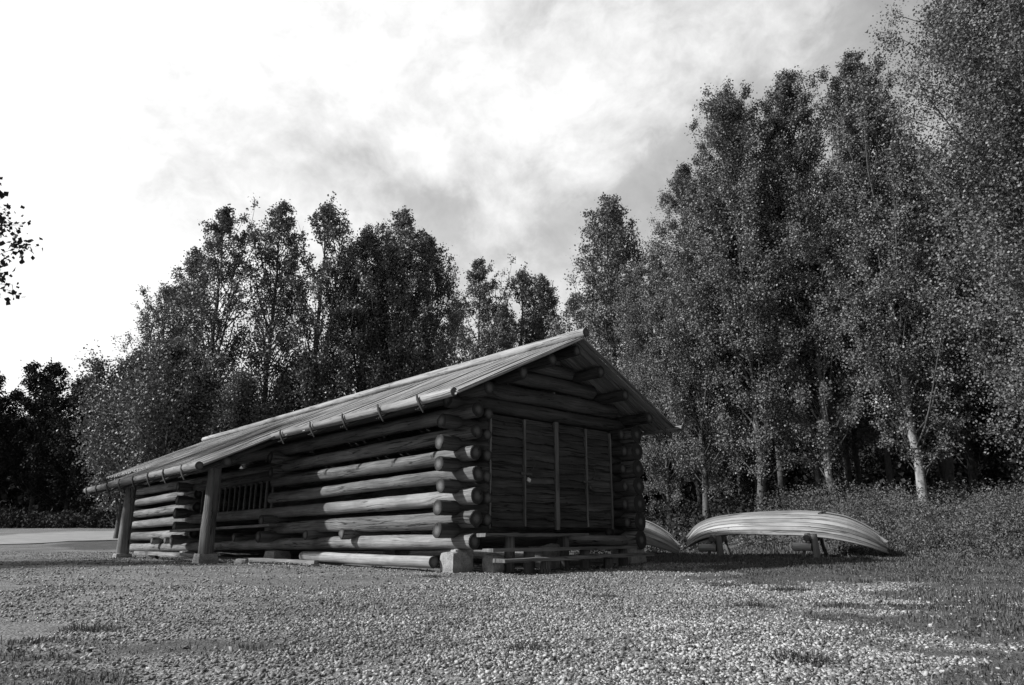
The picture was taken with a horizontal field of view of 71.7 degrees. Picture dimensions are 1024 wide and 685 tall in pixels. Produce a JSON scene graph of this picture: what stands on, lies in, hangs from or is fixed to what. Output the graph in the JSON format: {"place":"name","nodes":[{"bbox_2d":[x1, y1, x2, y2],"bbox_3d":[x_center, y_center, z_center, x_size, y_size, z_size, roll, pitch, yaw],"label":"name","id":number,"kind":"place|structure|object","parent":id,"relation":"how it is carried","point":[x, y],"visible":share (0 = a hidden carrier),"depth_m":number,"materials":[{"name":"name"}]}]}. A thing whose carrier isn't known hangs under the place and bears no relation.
{"place":"outdoors","nodes":[
{"label":"outdoors","id":0,"kind":"place"},
{"bbox_2d":[0,531,117,543],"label":"road","id":1,"kind":"structure","parent":0,"point":[26,538],"depth_m":32.83,"materials":[{"name":"grey asphalt"}]},
{"bbox_2d":[0,0,1022,416],"label":"sky","id":2,"kind":"structure","parent":0,"point":[125,125],"materials":[{"name":"white"}]},
{"bbox_2d":[0,512,1023,684],"bbox_3d":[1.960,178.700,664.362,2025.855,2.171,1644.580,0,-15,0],"label":"ground","id":3,"kind":"structure","parent":0,"point":[19,631],"depth_m":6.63,"materials":[{"name":"grey gravel"}]},
{"bbox_2d":[0,371,32,491],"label":"broadleaf tree","id":4,"kind":"object","parent":3,"relation":"on","point":[3,403],"visible":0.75,"depth_m":55.00,"materials":[{"name":"black plant"}]},
{"bbox_2d":[0,177,42,304],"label":"maple tree","id":5,"kind":"object","parent":3,"relation":"on","point":[13,244],"visible":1,"depth_m":20.11,"materials":[{"name":"black plant"}]},
{"bbox_2d":[0,357,74,527],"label":"broadleaf tree","id":6,"kind":"object","parent":3,"relation":"on","point":[46,381],"visible":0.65,"depth_m":54.91,"materials":[{"name":"black plant"}]},
{"bbox_2d":[13,376,100,513],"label":"broadleaf tree","id":7,"kind":"object","parent":3,"relation":"on","point":[64,494],"visible":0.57,"depth_m":53.27,"materials":[{"name":"black plant"}]},
{"bbox_2d":[52,392,108,527],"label":"broadleaf tree","id":8,"kind":"object","parent":3,"relation":"on","point":[84,509],"visible":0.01,"depth_m":60.05,"materials":[{"name":"black plant"}]},
{"bbox_2d":[66,410,110,525],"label":"broadleaf tree","id":9,"kind":"object","parent":3,"relation":"on","point":[82,498],"visible":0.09,"depth_m":52.43,"materials":[{"name":"black plant"}]},
{"bbox_2d":[50,621,132,632],"bbox_3d":[-3.221,2.169,5.417,0.590,0.069,0.447,0,-15,0],"label":"grass tuft","id":10,"kind":"object","parent":3,"relation":"on","point":[96,627],"visible":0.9,"depth_m":5.42,"materials":[{"name":"plant"}]},
{"bbox_2d":[80,416,119,527],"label":"broadleaf tree","id":11,"kind":"object","parent":3,"relation":"on","point":[89,485],"depth_m":50.20,"materials":[{"name":"black plant"}]},
{"bbox_2d":[87,399,146,507],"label":"broadleaf tree","id":12,"kind":"object","parent":3,"relation":"on","point":[116,471],"depth_m":48.41,"materials":[{"name":"black plant"}]},
{"bbox_2d":[56,339,196,538],"bbox_3d":[-18.012,4.669,33.540,6.177,9.545,5.502,4,-16,-16],"label":"willow bush","id":13,"kind":"object","parent":3,"relation":"on","point":[101,414],"visible":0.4,"depth_m":32.69,"materials":[{"name":"grey plant"}]},
{"bbox_2d":[111,280,185,453],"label":"aspen tree","id":14,"kind":"object","parent":3,"relation":"on","point":[156,314],"visible":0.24,"depth_m":36.44,"materials":[{"name":"grey plant"}]},
{"bbox_2d":[146,555,157,558],"bbox_3d":[-8.757,5.250,17.237,0.255,0.149,0.195,0,-15,0],"label":"stone","id":15,"kind":"object","parent":3,"relation":"on","point":[152,556],"visible":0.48,"depth_m":17.17,"materials":[{"name":"grey stone"}]},
{"bbox_2d":[132,551,193,556],"bbox_3d":[-7.835,4.858,16.280,0.156,0.098,4.958,14,-21,-42],"label":"plank","id":16,"kind":"object","parent":3,"relation":"on","point":[158,553],"visible":0.76,"depth_m":16.43,"materials":[{"name":"grey wood"}]},
{"bbox_2d":[97,334,232,494],"bbox_3d":[-15.102,4.106,31.485,5.633,9.772,6.324,-2,-15,8],"label":"willow bush","id":17,"kind":"object","parent":3,"relation":"on","point":[181,393],"visible":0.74,"depth_m":31.07,"materials":[{"name":"grey plant"}]},
{"bbox_2d":[0,502,334,528],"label":"roadside bushes","id":18,"kind":"object","parent":3,"relation":"on","point":[29,519],"visible":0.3,"depth_m":46.48,"materials":[{"name":"black plant"}]},
{"bbox_2d":[151,246,228,516],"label":"aspen tree","id":19,"kind":"object","parent":3,"relation":"on","point":[192,269],"visible":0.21,"depth_m":36.59,"materials":[{"name":"grey plant"}]},
{"bbox_2d":[161,196,269,442],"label":"aspen tree","id":20,"kind":"object","parent":3,"relation":"on","point":[226,221],"visible":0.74,"depth_m":35.36,"materials":[{"name":"grey plant"}]},
{"bbox_2d":[172,354,284,468],"bbox_3d":[-12.486,4.887,31.613,4.716,8.181,5.295,3,-15,-12],"label":"willow bush","id":21,"kind":"object","parent":3,"relation":"on","point":[244,392],"visible":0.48,"depth_m":31.06,"materials":[{"name":"grey plant"}]},
{"bbox_2d":[234,559,247,563],"bbox_3d":[-5.414,4.400,14.185,0.258,0.149,0.197,0,-15,0],"label":"stone","id":22,"kind":"object","parent":3,"relation":"on","point":[240,561],"visible":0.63,"depth_m":14.11,"materials":[{"name":"grey stone"}]},
{"bbox_2d":[212,199,312,417],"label":"aspen tree","id":23,"kind":"object","parent":3,"relation":"on","point":[272,256],"visible":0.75,"depth_m":35.77,"materials":[{"name":"grey plant"}]},
{"bbox_2d":[243,557,318,563],"bbox_3d":[-4.522,4.240,13.789,2.192,0.081,0.113,-11,-18,34],"label":"plank","id":24,"kind":"object","parent":3,"relation":"on","point":[287,560],"visible":0.97,"depth_m":13.64,"materials":[{"name":"grey wood"}]},
{"bbox_2d":[265,351,364,415],"bbox_3d":[-10.395,4.959,36.487,5.895,10.226,6.619,6,-16,-20],"label":"willow bush","id":25,"kind":"object","parent":3,"relation":"on","point":[298,379],"visible":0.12,"depth_m":35.91,"materials":[{"name":"grey plant"}]},
{"bbox_2d":[257,191,388,414],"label":"aspen tree","id":26,"kind":"object","parent":3,"relation":"on","point":[327,217],"visible":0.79,"depth_m":35.22,"materials":[{"name":"grey plant"}]},
{"bbox_2d":[303,222,408,442],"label":"aspen tree","id":27,"kind":"object","parent":3,"relation":"on","point":[366,249],"visible":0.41,"depth_m":36.13,"materials":[{"name":"grey plant"}]},
{"bbox_2d":[299,551,438,568],"bbox_3d":[-2.738,3.916,12.838,0.210,0.201,4.295,14,-21,-42],"label":"log","id":28,"kind":"object","parent":3,"relation":"on","point":[431,562],"visible":0.97,"depth_m":12.41,"materials":[{"name":"grey wood"}]},
{"bbox_2d":[344,230,406,392],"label":"aspen tree","id":29,"kind":"object","parent":3,"relation":"on","point":[384,242],"visible":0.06,"depth_m":37.71,"materials":[{"name":"grey plant"}]},
{"bbox_2d":[83,328,683,572],"bbox_3d":[-5.508,3.429,18.526,7.826,4.466,18.326,14,-21,-42],"label":"log cabin","id":30,"kind":"object","parent":3,"relation":"on","point":[543,436],"visible":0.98,"depth_m":14.13,"materials":[{"name":"grey wood"}]},
{"bbox_2d":[200,481,273,513],"bbox_3d":[-7.045,3.995,18.063,0.156,0.805,4.500,14,-21,-42],"label":"lattice window","id":31,"kind":"structure","parent":30,"relation":"in","point":[267,482],"depth_m":17.59,"materials":[{"name":"grey wood"}]},
{"bbox_2d":[491,415,526,526],"bbox_3d":[-0.075,2.255,12.464,0.807,1.916,0.129,14,-21,-42],"label":"door","id":32,"kind":"structure","parent":30,"relation":"in","point":[508,433],"depth_m":12.44,"materials":[{"name":"wood"}]},
{"bbox_2d":[521,419,555,527],"bbox_3d":[0.459,2.378,12.920,0.910,1.916,0.189,14,-21,-42],"label":"door","id":33,"kind":"structure","parent":30,"relation":"in","point":[540,462],"depth_m":12.96,"materials":[{"name":"wood"}]},
{"bbox_2d":[558,424,588,527],"bbox_3d":[1.148,2.562,13.602,0.824,1.916,0.128,14,-21,-42],"label":"door","id":34,"kind":"structure","parent":30,"relation":"in","point":[573,462],"depth_m":13.58,"materials":[{"name":"wood"}]},
{"bbox_2d":[583,428,611,527],"bbox_3d":[1.668,2.680,14.041,0.865,1.916,0.183,14,-21,-42],"label":"door","id":35,"kind":"structure","parent":30,"relation":"in","point":[598,481],"depth_m":14.09,"materials":[{"name":"wood"}]},
{"bbox_2d":[345,205,452,455],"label":"aspen tree","id":36,"kind":"object","parent":3,"relation":"on","point":[402,224],"visible":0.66,"depth_m":36.08,"materials":[{"name":"grey plant"}]},
{"bbox_2d":[369,234,476,380],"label":"aspen tree","id":37,"kind":"object","parent":3,"relation":"on","point":[439,280],"visible":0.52,"depth_m":36.55,"materials":[{"name":"grey plant"}]},
{"bbox_2d":[421,574,446,577],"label":"grass tuft","id":38,"kind":"object","parent":3,"relation":"on","point":[433,576],"visible":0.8,"depth_m":10.35,"materials":[{"name":"plant"}]},
{"bbox_2d":[428,295,469,365],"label":"aspen tree","id":39,"kind":"object","parent":3,"relation":"on","point":[453,338],"visible":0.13,"depth_m":48.51,"materials":[{"name":"grey plant"}]},
{"bbox_2d":[440,253,516,363],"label":"aspen tree","id":40,"kind":"object","parent":3,"relation":"on","point":[479,271],"visible":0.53,"depth_m":46.65,"materials":[{"name":"grey plant"}]},
{"bbox_2d":[477,302,520,357],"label":"aspen tree","id":41,"kind":"object","parent":3,"relation":"on","point":[502,343],"visible":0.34,"depth_m":45.22,"materials":[{"name":"grey plant"}]},
{"bbox_2d":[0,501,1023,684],"bbox_3d":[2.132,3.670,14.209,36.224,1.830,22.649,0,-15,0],"label":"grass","id":42,"kind":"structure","parent":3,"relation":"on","point":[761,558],"depth_m":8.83,"materials":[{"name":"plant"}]},
{"bbox_2d":[0,401,1023,527],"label":"wood","id":43,"kind":"object","parent":3,"relation":"on","point":[902,473],"visible":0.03,"depth_m":63.79,"materials":[{"name":"black plant"}]},
{"bbox_2d":[495,639,557,650],"bbox_3d":[0.116,1.999,4.685,0.488,0.061,0.356,0,-15,0],"label":"grass tuft","id":44,"kind":"object","parent":3,"relation":"on","point":[520,647],"visible":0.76,"depth_m":4.67,"materials":[{"name":"grey plant"}]},
{"bbox_2d":[491,261,565,350],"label":"aspen tree","id":45,"kind":"object","parent":3,"relation":"on","point":[523,281],"visible":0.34,"depth_m":47.44,"materials":[{"name":"grey plant"}]},
{"bbox_2d":[519,272,568,343],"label":"aspen tree","id":46,"kind":"object","parent":3,"relation":"on","point":[543,281],"visible":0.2,"depth_m":48.83,"materials":[{"name":"grey plant"}]},
{"bbox_2d":[476,533,654,573],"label":"wooden steps","id":47,"kind":"structure","parent":3,"relation":"on","point":[529,559],"depth_m":11.79,"materials":[{"name":"grey wood"}]},
{"bbox_2d":[544,288,617,361],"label":"aspen tree","id":48,"kind":"object","parent":3,"relation":"on","point":[573,312],"visible":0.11,"depth_m":41.39,"materials":[{"name":"grey plant"}]},
{"bbox_2d":[542,192,654,469],"bbox_3d":[4.741,0.690,33.059,6.433,16.714,5.480,12,-19,-38],"label":"aspen tree","id":49,"kind":"object","parent":3,"relation":"on","point":[608,216],"visible":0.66,"depth_m":33.09,"materials":[{"name":"grey plant"}]},
{"bbox_2d":[593,593,617,597],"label":"grass tuft","id":50,"kind":"object","parent":3,"relation":"on","point":[609,595],"visible":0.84,"depth_m":7.82,"materials":[{"name":"grey plant"}]},
{"bbox_2d":[606,253,712,530],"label":"aspen tree","id":51,"kind":"object","parent":3,"relation":"on","point":[641,381],"visible":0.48,"depth_m":27.68,"materials":[{"name":"grey plant"}]},
{"bbox_2d":[605,157,765,519],"bbox_3d":[6.759,-0.203,26.658,6.291,14.592,5.495,6,-16,-21],"label":"aspen tree","id":52,"kind":"object","parent":3,"relation":"on","point":[674,406],"visible":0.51,"depth_m":25.66,"materials":[{"name":"grey plant"}]},
{"bbox_2d":[651,300,723,513],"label":"aspen tree","id":53,"kind":"object","parent":3,"relation":"on","point":[698,491],"visible":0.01,"depth_m":28.07,"materials":[{"name":"grey plant"}]},
{"bbox_2d":[570,507,823,553],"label":"undergrowth","id":54,"kind":"object","parent":3,"relation":"on","point":[743,538],"visible":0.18,"depth_m":19.59,"materials":[{"name":"grey plant"}]},
{"bbox_2d":[681,404,737,509],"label":"aspen tree","id":55,"kind":"object","parent":3,"relation":"on","point":[718,452],"depth_m":31.56,"materials":[{"name":"grey plant"}]},
{"bbox_2d":[698,534,730,555],"bbox_3d":[4.937,4.920,17.072,0.558,0.608,2.028,-7,-16,23],"label":"trestle","id":56,"kind":"object","parent":3,"relation":"on","point":[716,546],"visible":0.77,"depth_m":16.23,"materials":[{"name":"grey wood"}]},
{"bbox_2d":[686,510,887,552],"bbox_3d":[6.266,4.397,16.574,4.440,0.923,1.404,-7,-17,26],"label":"rowing boat","id":57,"kind":"object","parent":56,"relation":"on","point":[830,525],"visible":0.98,"depth_m":16.09,"materials":[{"name":"grey wood"}]},
{"bbox_2d":[709,582,740,586],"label":"grass tuft","id":58,"kind":"object","parent":3,"relation":"on","point":[728,584],"visible":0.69,"depth_m":9.09,"materials":[{"name":"plant"}]},
{"bbox_2d":[672,342,790,502],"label":"broadleaf tree","id":59,"kind":"object","parent":3,"relation":"on","point":[742,479],"visible":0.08,"depth_m":42.68,"materials":[{"name":"black plant"}]},
{"bbox_2d":[644,75,842,511],"bbox_3d":[8.292,-1.817,25.487,7.144,16.573,6.241,-13,-20,39],"label":"aspen tree","id":60,"kind":"object","parent":3,"relation":"on","point":[730,141],"visible":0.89,"depth_m":24.43,"materials":[{"name":"grey plant"}]},
{"bbox_2d":[708,250,798,510],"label":"aspen tree","id":61,"kind":"object","parent":3,"relation":"on","point":[754,453],"visible":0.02,"depth_m":27.28,"materials":[{"name":"grey plant"}]},
{"bbox_2d":[727,599,779,608],"bbox_3d":[2.300,2.501,6.794,0.536,0.080,0.467,0,-15,0],"label":"grass tuft","id":62,"kind":"object","parent":3,"relation":"on","point":[751,604],"visible":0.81,"depth_m":6.75,"materials":[{"name":"plant"}]},
{"bbox_2d":[732,227,812,499],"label":"aspen tree","id":63,"kind":"object","parent":3,"relation":"on","point":[781,480],"visible":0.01,"depth_m":30.47,"materials":[{"name":"grey plant"}]},
{"bbox_2d":[765,584,816,591],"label":"grass tuft","id":64,"kind":"object","parent":3,"relation":"on","point":[793,588],"visible":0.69,"depth_m":8.48,"materials":[{"name":"plant"}]},
{"bbox_2d":[569,480,1023,554],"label":"forest floor","id":65,"kind":"structure","parent":3,"relation":"on","point":[724,507],"depth_m":23.60,"materials":[{"name":"black plant"}]},
{"bbox_2d":[749,168,858,494],"bbox_3d":[11.658,-0.091,27.756,6.090,13.841,5.161,7,-17,-24],"label":"aspen tree","id":66,"kind":"object","parent":3,"relation":"on","point":[817,477],"visible":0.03,"depth_m":26.45,"materials":[{"name":"grey plant"}]},
{"bbox_2d":[721,65,888,495],"bbox_3d":[10.516,-2.261,24.265,6.082,16.647,5.558,9,-17,-29],"label":"aspen tree","id":67,"kind":"object","parent":3,"relation":"on","point":[801,152],"visible":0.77,"depth_m":23.84,"materials":[{"name":"grey plant"}]},
{"bbox_2d":[764,648,847,663],"bbox_3d":[1.755,1.872,4.236,0.534,0.077,0.465,0,-15,0],"label":"grass tuft","id":68,"kind":"object","parent":3,"relation":"on","point":[810,656],"visible":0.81,"depth_m":4.24,"materials":[{"name":"grey plant"}]},
{"bbox_2d":[792,533,827,557],"bbox_3d":[6.840,4.632,16.150,0.558,0.608,2.028,-9,-17,29],"label":"trestle","id":69,"kind":"object","parent":3,"relation":"on","point":[812,545],"visible":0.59,"depth_m":15.34,"materials":[{"name":"grey wood"}]},
{"bbox_2d":[794,235,889,495],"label":"aspen tree","id":70,"kind":"object","parent":3,"relation":"on","point":[855,448],"visible":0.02,"depth_m":28.04,"materials":[{"name":"grey plant"}]},
{"bbox_2d":[807,214,879,490],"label":"aspen tree","id":71,"kind":"object","parent":3,"relation":"on","point":[848,470],"visible":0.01,"depth_m":32.04,"materials":[{"name":"grey plant"}]},
{"bbox_2d":[782,332,914,495],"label":"broadleaf tree","id":72,"kind":"object","parent":3,"relation":"on","point":[838,471],"visible":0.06,"depth_m":39.97,"materials":[{"name":"black plant"}]},
{"bbox_2d":[802,192,930,499],"bbox_3d":[12.981,0.068,25.100,4.598,12.332,5.426,3,-15,-11],"label":"aspen tree","id":73,"kind":"object","parent":3,"relation":"on","point":[888,467],"visible":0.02,"depth_m":24.77,"materials":[{"name":"grey plant"}]},
{"bbox_2d":[773,47,982,504],"bbox_3d":[11.753,-2.526,22.240,5.451,16.149,5.213,12,-19,-37],"label":"aspen tree","id":74,"kind":"object","parent":3,"relation":"on","point":[850,101],"visible":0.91,"depth_m":21.88,"materials":[{"name":"grey plant"}]},
{"bbox_2d":[748,474,1023,558],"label":"weed bank","id":75,"kind":"structure","parent":3,"relation":"on","point":[932,538],"depth_m":17.82,"materials":[{"name":"grey plant"}]},
{"bbox_2d":[883,238,982,494],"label":"aspen tree","id":76,"kind":"object","parent":3,"relation":"on","point":[941,468],"visible":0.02,"depth_m":26.64,"materials":[{"name":"grey plant"}]},
{"bbox_2d":[860,133,1007,500],"bbox_3d":[14.338,-1.147,24.823,5.448,14.611,6.428,-12,-19,38],"label":"aspen tree","id":77,"kind":"object","parent":3,"relation":"on","point":[949,468],"visible":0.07,"depth_m":24.15,"materials":[{"name":"grey plant"}]},
{"bbox_2d":[846,0,1023,483],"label":"birch tree","id":78,"kind":"object","parent":3,"relation":"on","point":[965,56],"visible":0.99,"depth_m":18.79,"materials":[{"name":"grey plant"}]},
{"bbox_2d":[889,275,1023,489],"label":"broadleaf tree","id":79,"kind":"object","parent":3,"relation":"on","point":[991,472],"visible":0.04,"depth_m":35.58,"materials":[{"name":"black plant"}]},
{"bbox_2d":[929,102,1023,414],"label":"aspen tree","id":80,"kind":"object","parent":3,"relation":"on","point":[1003,340],"visible":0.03,"depth_m":23.19,"materials":[{"name":"grey plant"}]},
{"bbox_2d":[939,154,1023,445],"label":"aspen tree","id":81,"kind":"object","parent":3,"relation":"on","point":[995,420],"visible":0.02,"depth_m":28.88,"materials":[{"name":"grey plant"}]},
{"bbox_2d":[942,164,1023,436],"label":"aspen tree","id":82,"kind":"object","parent":3,"relation":"on","point":[1019,419],"visible":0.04,"depth_m":25.45,"materials":[{"name":"grey plant"}]},
{"bbox_2d":[969,377,1023,487],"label":"broadleaf tree","id":83,"kind":"object","parent":3,"relation":"on","point":[1017,469],"visible":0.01,"depth_m":40.39,"materials":[{"name":"black plant"}]},
{"bbox_3d":[1.001,5.478,19.061,0.558,0.608,2.028,-6,-16,21],"label":"trestle","id":84,"kind":"object","parent":3,"relation":"on","visible":0},
{"bbox_2d":[643,520,680,553],"bbox_3d":[2.196,5.032,18.753,4.440,0.923,1.404,-4,-15,21],"label":"rowing boat","id":85,"kind":"object","parent":84,"relation":"on","point":[657,536],"visible":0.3,"depth_m":17.88,"materials":[{"name":"grey wood"}]}
]}

